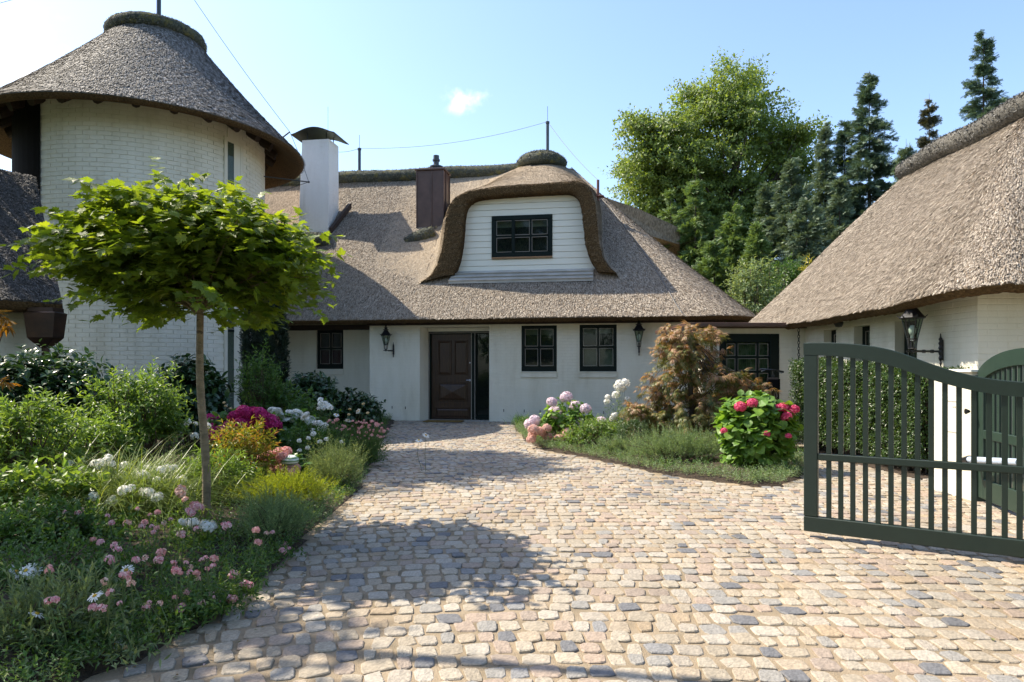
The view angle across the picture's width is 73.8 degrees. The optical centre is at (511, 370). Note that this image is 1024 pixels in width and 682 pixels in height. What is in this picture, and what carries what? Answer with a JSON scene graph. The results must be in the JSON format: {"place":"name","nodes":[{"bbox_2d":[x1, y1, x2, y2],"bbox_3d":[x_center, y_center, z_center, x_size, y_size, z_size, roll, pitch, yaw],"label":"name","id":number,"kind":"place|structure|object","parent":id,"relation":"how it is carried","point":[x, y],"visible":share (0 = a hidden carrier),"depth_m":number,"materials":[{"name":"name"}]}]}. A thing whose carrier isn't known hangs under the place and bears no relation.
{"place":"outdoors","nodes":[
{"label":"outdoors","id":0,"kind":"place"},
{"bbox_2d":[0,417,394,681],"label":"garden bed soil","id":1,"kind":"structure","parent":0,"point":[89,670],"depth_m":4.51,"materials":[{"name":"brown soil"}]},
{"bbox_2d":[0,310,21,390],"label":"orange maple","id":2,"kind":"object","parent":1,"relation":"on","point":[6,330],"visible":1,"depth_m":5.35,"materials":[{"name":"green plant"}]},
{"bbox_2d":[0,384,108,480],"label":"leafy shrub","id":3,"kind":"object","parent":1,"relation":"on","point":[24,421],"visible":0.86,"depth_m":6.32,"materials":[{"name":"green plant"}]},
{"bbox_2d":[0,452,110,515],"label":"leafy perennial","id":4,"kind":"object","parent":1,"relation":"on","point":[18,475],"visible":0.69,"depth_m":5.41,"materials":[{"name":"green plant"}]},
{"bbox_2d":[0,338,130,467],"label":"rhododendron","id":5,"kind":"object","parent":1,"relation":"on","point":[27,372],"visible":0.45,"depth_m":8.39,"materials":[{"name":"green plant"}]},
{"bbox_2d":[0,552,134,654],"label":"silver perennial","id":6,"kind":"object","parent":1,"relation":"on","point":[35,603],"visible":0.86,"depth_m":3.20,"materials":[{"name":"grey plant"}]},
{"bbox_2d":[0,486,142,556],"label":"leafy perennial","id":7,"kind":"object","parent":1,"relation":"on","point":[23,516],"visible":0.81,"depth_m":4.82,"materials":[{"name":"green plant"}]},
{"bbox_2d":[0,514,152,594],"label":"leafy perennial","id":8,"kind":"object","parent":1,"relation":"on","point":[17,557],"visible":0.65,"depth_m":3.98,"materials":[{"name":"green plant"}]},
{"bbox_2d":[0,574,172,670],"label":"daisy plant","id":9,"kind":"object","parent":1,"relation":"on","point":[127,654],"visible":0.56,"depth_m":3.12,"materials":[{"name":"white plant"}]},
{"bbox_2d":[14,564,159,672],"bbox_3d":[-2.013,1.125,3.312,0.904,0.412,0.462,0,0,30],"label":"rose bush","id":10,"kind":"object","parent":1,"relation":"on","point":[93,606],"visible":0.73,"depth_m":3.09,"materials":[{"name":"green plant"}]},
{"bbox_2d":[41,406,152,479],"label":"leafy shrub","id":11,"kind":"object","parent":1,"relation":"on","point":[109,438],"visible":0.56,"depth_m":7.23,"materials":[{"name":"green plant"}]},
{"bbox_2d":[7,562,202,620],"bbox_3d":[-2.455,1.190,3.700,1.253,0.290,0.748,0,0,0],"label":"daisy plant","id":12,"kind":"object","parent":1,"relation":"on","point":[29,569],"visible":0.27,"depth_m":3.72,"materials":[{"name":"white plant"}]},
{"bbox_2d":[54,355,198,474],"bbox_3d":[-4.447,0.566,7.937,1.554,1.482,1.196,0,0,0],"label":"leafy shrub","id":13,"kind":"object","parent":1,"relation":"on","point":[163,425],"visible":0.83,"depth_m":7.85,"materials":[{"name":"green plant"}]},
{"bbox_2d":[1,562,265,673],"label":"rose bush","id":14,"kind":"object","parent":1,"relation":"on","point":[55,599],"visible":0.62,"depth_m":3.38,"materials":[{"name":"green plant"}]},
{"bbox_2d":[81,481,192,526],"bbox_3d":[-3.113,1.101,5.517,0.790,0.470,0.794,0,0,30],"label":"white phlox","id":15,"kind":"object","parent":1,"relation":"on","point":[131,488],"visible":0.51,"depth_m":5.50,"materials":[{"name":"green plant"}]},
{"bbox_2d":[89,454,194,508],"bbox_3d":[-3.344,1.028,6.006,0.919,0.586,0.692,0,0,0],"label":"white phlox","id":16,"kind":"object","parent":1,"relation":"on","point":[97,462],"visible":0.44,"depth_m":6.01,"materials":[{"name":"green plant"}]},
{"bbox_2d":[108,507,214,579],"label":"rose bush","id":17,"kind":"object","parent":1,"relation":"on","point":[156,512],"visible":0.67,"depth_m":4.40,"materials":[{"name":"green plant"}]},
{"bbox_2d":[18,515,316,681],"bbox_3d":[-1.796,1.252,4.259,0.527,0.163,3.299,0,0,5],"label":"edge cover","id":18,"kind":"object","parent":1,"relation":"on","point":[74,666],"visible":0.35,"depth_m":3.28,"materials":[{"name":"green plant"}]},
{"bbox_2d":[0,430,339,552],"bbox_3d":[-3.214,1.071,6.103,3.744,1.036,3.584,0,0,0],"label":"fountain grass","id":19,"kind":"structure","parent":1,"relation":"on","point":[165,487],"depth_m":5.97,"materials":[{"name":"green plant"}]},
{"bbox_2d":[0,156,351,519],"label":"maple tree","id":20,"kind":"object","parent":1,"relation":"on","point":[171,250],"visible":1,"depth_m":5.17,"materials":[{"name":"green plant"}]},
{"bbox_2d":[47,508,310,595],"bbox_3d":[-2.341,1.147,4.390,1.869,0.379,1.482,0,0,0],"label":"rose bush","id":21,"kind":"object","parent":1,"relation":"on","point":[287,546],"visible":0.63,"depth_m":4.26,"materials":[{"name":"green plant"}]},
{"bbox_2d":[131,353,235,449],"bbox_3d":[-5.064,0.508,10.559,1.569,1.595,1.521,0,0,0],"label":"rhododendron","id":22,"kind":"object","parent":1,"relation":"on","point":[217,393],"visible":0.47,"depth_m":10.37,"materials":[{"name":"green plant"}]},
{"bbox_2d":[69,542,299,646],"bbox_3d":[-1.784,1.109,3.947,0.849,0.458,1.813,0,0,13],"label":"rose bush","id":23,"kind":"object","parent":1,"relation":"on","point":[188,608],"visible":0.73,"depth_m":3.59,"materials":[{"name":"green plant"}]},
{"bbox_2d":[110,553,261,643],"bbox_3d":[-1.673,1.147,3.652,0.628,0.363,0.830,0,0,41],"label":"rose bush","id":24,"kind":"object","parent":1,"relation":"on","point":[136,559],"visible":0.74,"depth_m":3.59,"materials":[{"name":"green plant"}]},
{"bbox_2d":[152,484,224,533],"bbox_3d":[-2.580,1.126,5.409,0.497,0.443,0.645,0,0,-36],"label":"peach phlox","id":25,"kind":"object","parent":1,"relation":"on","point":[180,492],"visible":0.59,"depth_m":5.38,"materials":[{"name":"green plant"}]},
{"bbox_2d":[165,419,214,471],"bbox_3d":[-3.861,0.951,8.168,0.641,0.751,0.497,0,0,0],"label":"white phlox","id":26,"kind":"object","parent":1,"relation":"on","point":[195,434],"visible":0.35,"depth_m":8.18,"materials":[{"name":"green plant"}]},
{"bbox_2d":[0,412,392,681],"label":"ground cover","id":27,"kind":"object","parent":1,"relation":"on","point":[25,660],"visible":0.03,"depth_m":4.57,"materials":[{"name":"green plant"}]},
{"bbox_2d":[155,499,237,552],"bbox_3d":[-2.275,1.160,4.892,0.619,0.411,0.617,0,0,0],"label":"white phlox","id":28,"kind":"object","parent":1,"relation":"on","point":[207,524],"visible":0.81,"depth_m":4.88,"materials":[{"name":"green plant"}]},
{"bbox_2d":[163,501,253,567],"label":"flowering plant","id":29,"kind":"object","parent":1,"relation":"on","point":[195,505],"visible":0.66,"depth_m":4.73,"materials":[{"name":"green plant"}]},
{"bbox_2d":[176,438,263,500],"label":"leafy perennial","id":30,"kind":"object","parent":1,"relation":"on","point":[228,465],"visible":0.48,"depth_m":6.54,"materials":[{"name":"green plant"}]},
{"bbox_2d":[207,415,284,483],"bbox_3d":[-2.881,0.884,7.349,0.827,0.840,0.714,0,0,0],"label":"golden spirea","id":31,"kind":"object","parent":1,"relation":"on","point":[234,437],"visible":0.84,"depth_m":7.29,"materials":[{"name":"yellow plant"}]},
{"bbox_2d":[206,405,293,456],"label":"hydrangea","id":32,"kind":"object","parent":1,"relation":"on","point":[243,413],"visible":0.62,"depth_m":9.08,"materials":[{"name":"pink plant"}]},
{"bbox_2d":[226,334,290,408],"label":"willow shrub","id":33,"kind":"object","parent":1,"relation":"on","point":[256,386],"visible":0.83,"depth_m":11.11,"materials":[{"name":"green plant"}]},
{"bbox_2d":[236,291,290,405],"bbox_3d":[-4.932,-0.325,13.598,1.061,3.280,1.076,0,0,0],"label":"column cypress","id":34,"kind":"object","parent":1,"relation":"on","point":[254,338],"depth_m":13.36,"materials":[{"name":"green plant"}]},
{"bbox_2d":[218,480,341,543],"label":"lavender","id":35,"kind":"object","parent":1,"relation":"on","point":[285,516],"visible":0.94,"depth_m":5.18,"materials":[{"name":"green plant"}]},
{"bbox_2d":[221,464,348,505],"bbox_3d":[-2.150,1.086,6.377,1.095,0.439,0.897,0,0,-39],"label":"heath mound","id":36,"kind":"object","parent":1,"relation":"on","point":[296,482],"visible":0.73,"depth_m":6.31,"materials":[{"name":"green plant"}]},
{"bbox_2d":[256,446,313,481],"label":"hydrangea","id":37,"kind":"object","parent":1,"relation":"on","point":[280,456],"visible":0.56,"depth_m":7.52,"materials":[{"name":"pink plant"}]},
{"bbox_2d":[249,380,341,427],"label":"dark shrub","id":38,"kind":"object","parent":1,"relation":"on","point":[300,403],"visible":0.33,"depth_m":11.14,"materials":[{"name":"green plant"}]},
{"bbox_2d":[222,401,368,448],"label":"daisy plant","id":39,"kind":"object","parent":1,"relation":"on","point":[335,414],"visible":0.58,"depth_m":9.31,"materials":[{"name":"green plant"}]},
{"bbox_2d":[267,407,327,446],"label":"hydrangea","id":40,"kind":"object","parent":1,"relation":"on","point":[297,415],"visible":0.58,"depth_m":10.03,"materials":[{"name":"white plant"}]},
{"bbox_2d":[283,370,345,423],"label":"rhododendron","id":41,"kind":"object","parent":1,"relation":"on","point":[324,387],"visible":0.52,"depth_m":12.96,"materials":[{"name":"green plant"}]},
{"bbox_2d":[273,419,356,461],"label":"leafy perennial","id":42,"kind":"object","parent":1,"relation":"on","point":[293,445],"visible":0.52,"depth_m":9.21,"materials":[{"name":"green plant"}]},
{"bbox_2d":[292,431,342,469],"bbox_3d":[-2.480,1.043,8.590,0.779,0.538,0.482,0,0,0],"label":"white phlox","id":43,"kind":"object","parent":1,"relation":"on","point":[299,440],"visible":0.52,"depth_m":8.56,"materials":[{"name":"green plant"}]},
{"bbox_2d":[311,397,337,437],"bbox_3d":[-2.881,0.854,10.418,0.484,0.894,0.806,0,0,-15],"label":"white phlox","id":44,"kind":"object","parent":1,"relation":"on","point":[323,405],"visible":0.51,"depth_m":10.33,"materials":[{"name":"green plant"}]},
{"bbox_2d":[298,426,371,486],"bbox_3d":[-2.000,0.962,7.768,0.840,0.687,1.121,0,0,0],"label":"artemisia","id":45,"kind":"object","parent":1,"relation":"on","point":[335,465],"visible":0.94,"depth_m":7.59,"materials":[{"name":"green plant"}]},
{"bbox_2d":[326,387,387,431],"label":"rhododendron","id":46,"kind":"object","parent":1,"relation":"on","point":[354,402],"visible":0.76,"depth_m":13.39,"materials":[{"name":"green plant"}]},
{"bbox_2d":[322,419,391,456],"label":"leafy perennial","id":47,"kind":"object","parent":1,"relation":"on","point":[349,432],"visible":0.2,"depth_m":10.13,"materials":[{"name":"green plant"}]},
{"bbox_2d":[326,416,397,463],"bbox_3d":[-2.177,0.952,9.540,1.184,0.738,0.759,0,0,-9],"label":"pink gaura","id":48,"kind":"object","parent":1,"relation":"on","point":[375,455],"visible":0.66,"depth_m":9.57,"materials":[{"name":"green plant"}]},
{"bbox_2d":[0,0,1023,259],"label":"sky","id":49,"kind":"structure","parent":0,"point":[392,74],"materials":[{"name":"blue"}]},
{"bbox_2d":[83,420,1023,681],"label":"driveway","id":50,"kind":"structure","parent":0,"point":[673,579],"depth_m":4.22,"materials":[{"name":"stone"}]},
{"bbox_2d":[759,368,783,398],"bbox_3d":[4.733,0.660,12.262,0.366,1.394,1.698,0,0,30],"label":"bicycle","id":51,"kind":"object","parent":50,"relation":"on","point":[774,381],"visible":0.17,"depth_m":11.71,"materials":[{"name":"black metal"}]},
{"bbox_2d":[804,342,1023,557],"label":"driveway gate","id":52,"kind":"structure","parent":50,"relation":"on","point":[1003,544],"depth_m":5.14,"materials":[{"name":"green paint"}]},
{"bbox_2d":[962,455,1015,464],"bbox_3d":[4.547,0.864,6.529,0.150,0.163,0.967,0,0,12],"label":"gate opener","id":53,"kind":"object","parent":52,"relation":"attached to","point":[1011,461],"visible":0.46,"depth_m":6.47,"materials":[{"name":"white metal"}]},
{"bbox_2d":[514,421,803,486],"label":"border soil","id":54,"kind":"structure","parent":0,"point":[717,478],"depth_m":9.09,"materials":[{"name":"brown soil"}]},
{"bbox_2d":[524,391,606,443],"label":"hydrangea","id":55,"kind":"object","parent":54,"relation":"on","point":[575,412],"visible":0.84,"depth_m":12.07,"materials":[{"name":"pink plant"}]},
{"bbox_2d":[556,413,630,448],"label":"rose shrub","id":56,"kind":"object","parent":54,"relation":"on","point":[583,437],"visible":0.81,"depth_m":11.21,"materials":[{"name":"green plant"}]},
{"bbox_2d":[588,433,637,455],"bbox_3d":[1.573,1.119,10.501,0.836,0.372,0.649,0,0,0],"label":"santolina","id":57,"kind":"object","parent":54,"relation":"on","point":[614,442],"visible":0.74,"depth_m":10.46,"materials":[{"name":"green plant"}]},
{"bbox_2d":[604,378,635,435],"bbox_3d":[1.931,0.741,12.547,0.912,1.201,0.643,0,0,25],"label":"white phlox","id":58,"kind":"object","parent":54,"relation":"on","point":[620,385],"visible":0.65,"depth_m":12.57,"materials":[{"name":"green plant"}]},
{"bbox_2d":[612,417,652,450],"bbox_3d":[1.917,1.019,10.797,0.659,0.570,0.625,0,0,0],"label":"box ball","id":59,"kind":"object","parent":54,"relation":"on","point":[635,423],"visible":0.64,"depth_m":10.73,"materials":[{"name":"green plant"}]},
{"bbox_2d":[512,414,803,483],"bbox_3d":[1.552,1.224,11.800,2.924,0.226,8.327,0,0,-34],"label":"edge cover","id":60,"kind":"object","parent":54,"relation":"on","point":[724,469],"visible":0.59,"depth_m":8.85,"materials":[{"name":"green plant"}]},
{"bbox_2d":[617,419,722,460],"bbox_3d":[2.532,0.994,9.701,2.062,0.631,0.965,0,0,0],"label":"santolina","id":61,"kind":"object","parent":54,"relation":"on","point":[695,445],"visible":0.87,"depth_m":9.60,"materials":[{"name":"green plant"}]},
{"bbox_2d":[618,319,780,446],"bbox_3d":[3.237,0.385,11.568,2.980,2.430,1.657,0,0,0],"label":"laceleaf maple","id":62,"kind":"object","parent":54,"relation":"on","point":[683,347],"visible":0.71,"depth_m":11.38,"materials":[{"name":"brown plant"}]},
{"bbox_2d":[711,389,803,467],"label":"hydrangea","id":63,"kind":"object","parent":54,"relation":"on","point":[758,427],"visible":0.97,"depth_m":8.90,"materials":[{"name":"green plant"}]},
{"bbox_2d":[793,446,927,479],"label":"hedge soil","id":64,"kind":"structure","parent":0,"point":[911,473],"depth_m":9.20,"materials":[{"name":"brown soil"}]},
{"bbox_2d":[788,356,969,472],"bbox_3d":[5.359,0.577,10.293,0.936,1.674,3.701,0,0,-4],"label":"laurel hedge","id":65,"kind":"object","parent":64,"relation":"on","point":[796,370],"visible":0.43,"depth_m":9.78,"materials":[{"name":"green plant"}]},
{"bbox_2d":[934,369,978,500],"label":"gate pier","id":66,"kind":"structure","parent":0,"point":[966,444],"depth_m":7.39,"materials":[{"name":"white paint"}]},
{"bbox_2d":[964,348,1023,515],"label":"garden gate","id":67,"kind":"structure","parent":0,"point":[1002,365],"depth_m":6.59,"materials":[{"name":"green paint"}]},
{"label":"ground","id":68,"kind":"structure","parent":0,"visible":0},
{"bbox_2d":[0,168,66,444],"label":"thatched wing","id":69,"kind":"structure","parent":68,"relation":"on","point":[33,316],"depth_m":10.85,"materials":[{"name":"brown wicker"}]},
{"bbox_2d":[0,0,309,420],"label":"round tower","id":70,"kind":"structure","parent":68,"relation":"on","point":[124,96],"depth_m":15.23,"materials":[{"name":"white brick"}]},
{"bbox_2d":[223,126,242,413],"bbox_3d":[-6.802,-2.515,16.663,0.050,7.230,0.619,0,0,22],"label":"slit window","id":71,"kind":"structure","parent":70,"relation":"in","point":[233,137],"depth_m":16.70,"materials":[{"name":"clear glass"}]},
{"bbox_2d":[265,106,756,422],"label":"house","id":72,"kind":"structure","parent":68,"relation":"on","point":[531,282],"depth_m":18.56,"materials":[{"name":"white paint"}]},
{"bbox_2d":[316,330,343,374],"bbox_3d":[-5.200,-0.518,19.666,0.835,1.289,0.305,0,0,9],"label":"window","id":73,"kind":"structure","parent":72,"relation":"in","point":[330,362],"depth_m":19.63,"materials":[{"name":"black paint"}]},
{"bbox_2d":[380,325,393,356],"bbox_3d":[-3.348,-0.806,18.225,0.361,0.913,0.360,0,0,0],"label":"wall lantern","id":74,"kind":"object","parent":72,"relation":"attached to","point":[385,332],"depth_m":18.19,"materials":[{"name":"black metal"}]},
{"bbox_2d":[429,331,488,419],"bbox_3d":[-1.410,0.138,18.588,1.763,2.397,0.135,0,0,9],"label":"front door","id":75,"kind":"structure","parent":72,"relation":"in","point":[453,356],"depth_m":18.61,"materials":[{"name":"brown wood"}]},
{"bbox_2d":[491,214,552,258],"bbox_3d":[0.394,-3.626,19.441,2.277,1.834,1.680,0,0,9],"label":"dormer window","id":76,"kind":"structure","parent":72,"relation":"in","point":[539,220],"depth_m":18.68,"materials":[{"name":"green paint"}]},
{"bbox_2d":[521,325,556,377],"bbox_3d":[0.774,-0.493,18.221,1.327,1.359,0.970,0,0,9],"label":"window","id":77,"kind":"structure","parent":72,"relation":"in","point":[539,335],"depth_m":17.83,"materials":[{"name":"green paint"}]},
{"bbox_2d":[579,325,616,377],"bbox_3d":[2.223,-0.495,17.609,0.968,1.363,0.220,0,0,9],"label":"window","id":78,"kind":"structure","parent":72,"relation":"in","point":[597,357],"depth_m":17.59,"materials":[{"name":"green paint"}]},
{"bbox_2d":[657,188,686,254],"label":"hemlock tree","id":79,"kind":"object","parent":68,"relation":"on","point":[673,209],"visible":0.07,"depth_m":26.96,"materials":[{"name":"green plant"}]},
{"bbox_2d":[663,168,728,282],"bbox_3d":[7.078,-2.805,24.926,5.277,9.270,5.311,0,0,19],"label":"hemlock tree","id":80,"kind":"object","parent":68,"relation":"on","point":[696,229],"visible":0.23,"depth_m":24.83,"materials":[{"name":"green plant"}]},
{"bbox_2d":[691,237,736,393],"bbox_3d":[6.451,-1.418,21.917,3.559,6.049,3.857,0,0,-35],"label":"hemlock tree","id":81,"kind":"object","parent":68,"relation":"on","point":[715,262],"visible":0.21,"depth_m":21.85,"materials":[{"name":"green plant"}]},
{"bbox_2d":[597,45,846,267],"bbox_3d":[9.039,-6.217,30.540,10.198,15.149,7.770,0,0,0],"label":"beech tree","id":82,"kind":"object","parent":68,"relation":"on","point":[672,154],"visible":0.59,"depth_m":28.86,"materials":[{"name":"green plant"}]},
{"bbox_2d":[655,323,810,439],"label":"link building","id":83,"kind":"structure","parent":68,"relation":"on","point":[756,347],"depth_m":13.30,"materials":[{"name":"white paint"}]},
{"bbox_2d":[719,334,778,400],"bbox_3d":[4.622,0.343,13.403,1.162,2.113,0.245,0,0,0],"label":"glazed door","id":84,"kind":"structure","parent":83,"relation":"in","point":[756,351],"depth_m":13.31,"materials":[{"name":"green paint"}]},
{"bbox_2d":[709,202,762,303],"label":"hemlock tree","id":85,"kind":"object","parent":68,"relation":"on","point":[735,221],"visible":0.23,"depth_m":22.84,"materials":[{"name":"green plant"}]},
{"bbox_2d":[718,251,789,314],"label":"pale shrub","id":86,"kind":"object","parent":68,"relation":"on","point":[749,288],"visible":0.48,"depth_m":19.34,"materials":[{"name":"green plant"}]},
{"bbox_2d":[735,221,783,311],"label":"hemlock tree","id":87,"kind":"object","parent":68,"relation":"on","point":[753,245],"visible":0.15,"depth_m":21.39,"materials":[{"name":"green plant"}]},
{"bbox_2d":[737,180,784,265],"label":"spruce tree","id":88,"kind":"object","parent":68,"relation":"on","point":[765,193],"visible":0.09,"depth_m":24.34,"materials":[{"name":"green plant"}]},
{"bbox_2d":[756,252,809,310],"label":"dark shrub","id":89,"kind":"object","parent":68,"relation":"on","point":[790,273],"visible":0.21,"depth_m":20.34,"materials":[{"name":"green plant"}]},
{"bbox_2d":[756,157,814,283],"bbox_3d":[9.541,-2.932,23.381,4.501,8.951,4.549,0,0,0],"label":"spruce tree","id":90,"kind":"object","parent":68,"relation":"on","point":[781,232],"visible":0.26,"depth_m":23.38,"materials":[{"name":"green plant"}]},
{"bbox_2d":[778,182,827,286],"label":"spruce tree","id":91,"kind":"object","parent":68,"relation":"on","point":[814,226],"visible":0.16,"depth_m":21.87,"materials":[{"name":"green plant"}]},
{"bbox_2d":[801,121,841,245],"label":"spruce tree","id":92,"kind":"object","parent":68,"relation":"on","point":[821,182],"visible":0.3,"depth_m":25.84,"materials":[{"name":"green plant"}]},
{"bbox_2d":[819,175,855,246],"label":"spruce tree","id":93,"kind":"object","parent":68,"relation":"on","point":[839,200],"visible":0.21,"depth_m":22.37,"materials":[{"name":"green plant"}]},
{"bbox_2d":[827,119,866,233],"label":"spruce tree","id":94,"kind":"object","parent":68,"relation":"on","point":[840,142],"visible":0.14,"depth_m":28.42,"materials":[{"name":"green plant"}]},
{"bbox_2d":[827,71,899,233],"bbox_3d":[14.321,-5.287,27.190,5.754,13.275,6.203,0,0,0],"label":"spruce tree","id":95,"kind":"object","parent":68,"relation":"on","point":[876,162],"visible":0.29,"depth_m":26.73,"materials":[{"name":"green plant"}]},
{"bbox_2d":[749,92,1023,437],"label":"garage","id":96,"kind":"structure","parent":68,"relation":"on","point":[935,232],"depth_m":10.37,"materials":[{"name":"white paint"}]},
{"bbox_2d":[904,320,916,355],"bbox_3d":[5.992,-0.145,10.099,0.060,1.190,0.535,0,0,-2],"label":"window","id":97,"kind":"structure","parent":96,"relation":"in","point":[907,322],"depth_m":10.30,"materials":[{"name":"black paint"}]},
{"bbox_2d":[897,308,942,365],"bbox_3d":[5.523,-0.557,9.268,0.597,1.006,0.327,0,0,-17],"label":"wall lantern","id":98,"kind":"object","parent":96,"relation":"attached to","point":[911,314],"depth_m":9.21,"materials":[{"name":"black metal"}]},
{"bbox_2d":[888,143,916,357],"bbox_3d":[14.265,-3.567,25.009,3.628,9.833,3.284,0,0,28],"label":"spruce tree","id":99,"kind":"object","parent":68,"relation":"on","point":[906,152],"visible":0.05,"depth_m":24.92,"materials":[{"name":"green plant"}]},
{"bbox_2d":[915,99,942,148],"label":"spruce tree","id":100,"kind":"object","parent":68,"relation":"on","point":[929,122],"visible":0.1,"depth_m":28.91,"materials":[{"name":"green plant"}]},
{"bbox_2d":[959,29,1008,123],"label":"spruce tree","id":101,"kind":"object","parent":68,"relation":"on","point":[985,69],"visible":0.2,"depth_m":25.90,"materials":[{"name":"green plant"}]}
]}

